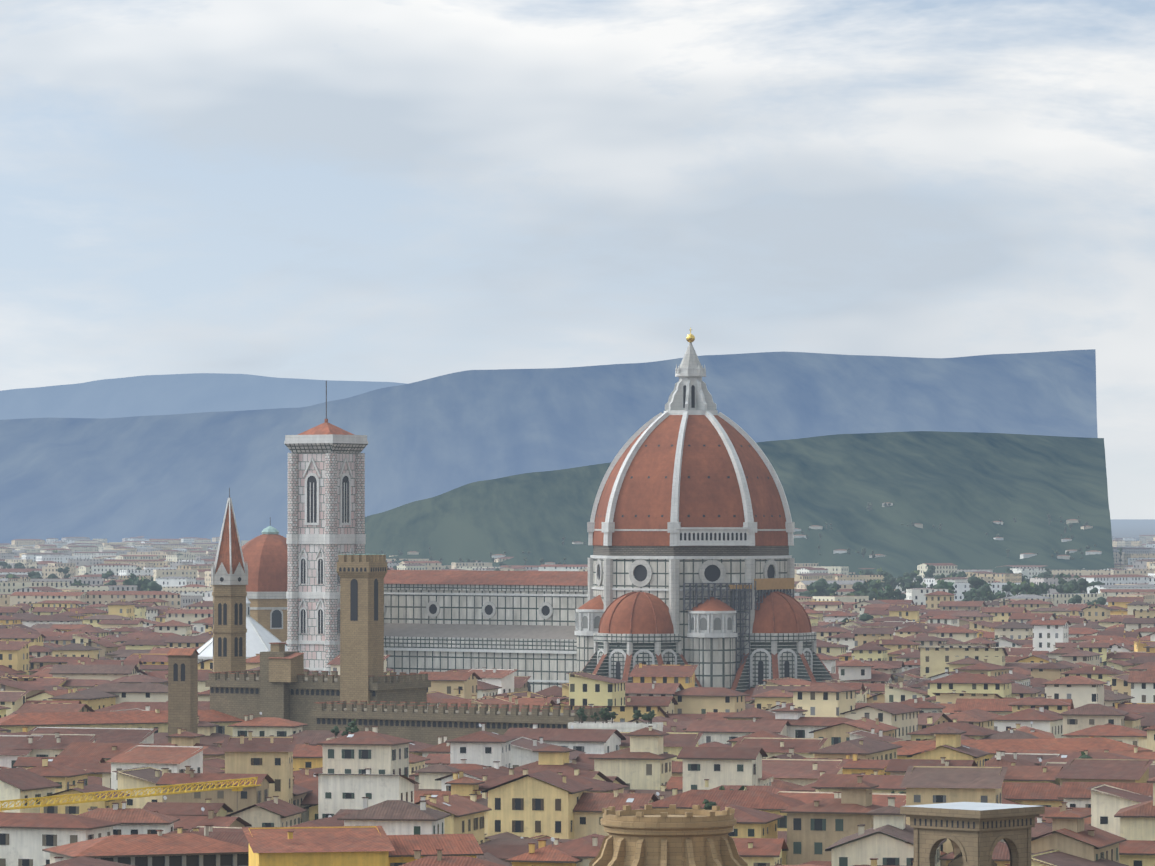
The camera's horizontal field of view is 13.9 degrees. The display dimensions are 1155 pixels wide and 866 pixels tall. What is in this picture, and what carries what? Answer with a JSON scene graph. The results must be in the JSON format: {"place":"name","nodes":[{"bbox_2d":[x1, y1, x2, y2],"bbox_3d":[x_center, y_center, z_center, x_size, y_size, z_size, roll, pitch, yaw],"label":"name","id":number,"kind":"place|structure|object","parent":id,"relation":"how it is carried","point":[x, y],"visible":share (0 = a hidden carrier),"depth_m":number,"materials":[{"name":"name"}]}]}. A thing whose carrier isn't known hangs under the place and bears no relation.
{"place":"outdoors","nodes":[
{"label":"outdoors","id":0,"kind":"place"},
{"bbox_2d":[0,373,405,419],"bbox_3d":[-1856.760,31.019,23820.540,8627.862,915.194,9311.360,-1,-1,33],"label":"hill","id":1,"kind":"structure","parent":0,"point":[151,395],"depth_m":26887.85,"materials":[{"name":"blue"}]},
{"bbox_2d":[0,349,1097,544],"bbox_3d":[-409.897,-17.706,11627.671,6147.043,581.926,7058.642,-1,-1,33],"label":"hill","id":2,"kind":"structure","parent":0,"point":[175,476],"depth_m":12433.44,"materials":[{"name":"blue"}]},
{"bbox_2d":[0,0,1154,518],"label":"sky","id":3,"kind":"structure","parent":0,"point":[398,191],"materials":[{"name":"white"}]},
{"bbox_2d":[365,431,1113,577],"bbox_3d":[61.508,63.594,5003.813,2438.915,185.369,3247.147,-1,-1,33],"label":"hill","id":4,"kind":"structure","parent":0,"point":[964,489],"depth_m":5093.94,"materials":[{"name":"green plant"}]},
{"bbox_2d":[381,502,1122,568],"bbox_3d":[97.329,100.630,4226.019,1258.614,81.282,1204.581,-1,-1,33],"label":"hill villas","id":5,"kind":"object","parent":4,"relation":"on","point":[1069,522],"visible":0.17,"depth_m":4296.59,"materials":[{"name":"white plant"}]},
{"bbox_2d":[1110,519,1154,540],"bbox_3d":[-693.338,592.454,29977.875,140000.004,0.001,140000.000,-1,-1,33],"label":"ground","id":6,"kind":"structure","parent":0,"point":[1133,528],"depth_m":27267.93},
{"bbox_2d":[197,517,286,662],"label":"baptistery roof","id":7,"kind":"structure","parent":6,"relation":"on","point":[266,618],"depth_m":1592.35,"materials":[{"name":"white stone"}]},
{"bbox_2d":[241,534,287,591],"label":"dome","id":8,"kind":"structure","parent":7,"relation":"attached to","point":[265,556],"depth_m":1596.38,"materials":[{"name":"red tile"}]},
{"bbox_2d":[284,381,367,674],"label":"bell tower","id":9,"kind":"structure","parent":6,"relation":"on","point":[326,493],"depth_m":1320.27,"materials":[{"name":"stone"}]},
{"bbox_2d":[167,488,607,744],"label":"bargello badia","id":10,"kind":"structure","parent":6,"relation":"on","point":[363,689],"depth_m":991.24,"materials":[{"name":"brown stone"}]},
{"bbox_2d":[0,550,1105,789],"bbox_3d":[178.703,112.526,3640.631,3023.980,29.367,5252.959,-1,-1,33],"label":"trees","id":11,"kind":"object","parent":6,"relation":"on","point":[884,588],"visible":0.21,"depth_m":2682.41,"materials":[{"name":"green plant"}]},
{"bbox_2d":[0,709,1152,865],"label":"building roofs","id":12,"kind":"structure","parent":6,"relation":"on","point":[331,846],"depth_m":611.15,"materials":[{"name":"red tile"}]},
{"bbox_2d":[0,591,1154,740],"bbox_3d":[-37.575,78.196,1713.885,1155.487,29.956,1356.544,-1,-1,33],"label":"city","id":13,"kind":"object","parent":6,"relation":"on","point":[905,667],"visible":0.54,"depth_m":1321.34},
{"bbox_2d":[0,535,1154,608],"bbox_3d":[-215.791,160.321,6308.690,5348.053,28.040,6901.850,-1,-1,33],"label":"city","id":14,"kind":"object","parent":6,"relation":"on","point":[183,579],"visible":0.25,"depth_m":3548.78},
{"bbox_2d":[0,702,1154,865],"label":"city","id":15,"kind":"object","parent":6,"relation":"on","point":[818,790],"visible":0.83,"depth_m":731.36,"materials":[{"name":"red tile"}]},
{"bbox_2d":[0,777,260,810],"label":"crane jib","id":16,"kind":"object","parent":15,"relation":"on","point":[232,787],"visible":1,"depth_m":680.77,"materials":[{"name":"yellow"}]},
{"bbox_2d":[384,328,833,701],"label":"cathedral","id":17,"kind":"structure","parent":6,"relation":"on","point":[690,489],"depth_m":1279.91,"materials":[{"name":"white stone"}]},
{"bbox_2d":[578,592,809,633],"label":"small domes","id":18,"kind":"structure","parent":17,"relation":"attached to","point":[643,620],"depth_m":1268.30,"materials":[{"name":"red tile"}]},
{"bbox_2d":[683,578,793,689],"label":"scaffolding","id":19,"kind":"object","parent":17,"relation":"attached to","point":[765,584],"visible":0.73,"depth_m":1269.17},
{"bbox_2d":[326,707,905,865],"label":"roof terraces","id":20,"kind":"object","parent":6,"relation":"on","point":[605,714],"visible":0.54,"depth_m":894.81,"materials":[{"name":"beige plant"}]},
{"bbox_2d":[589,802,1044,865],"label":"tower tops","id":21,"kind":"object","parent":6,"relation":"on","point":[974,833],"visible":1,"depth_m":555.52,"materials":[{"name":"grey stone"}]}
]}

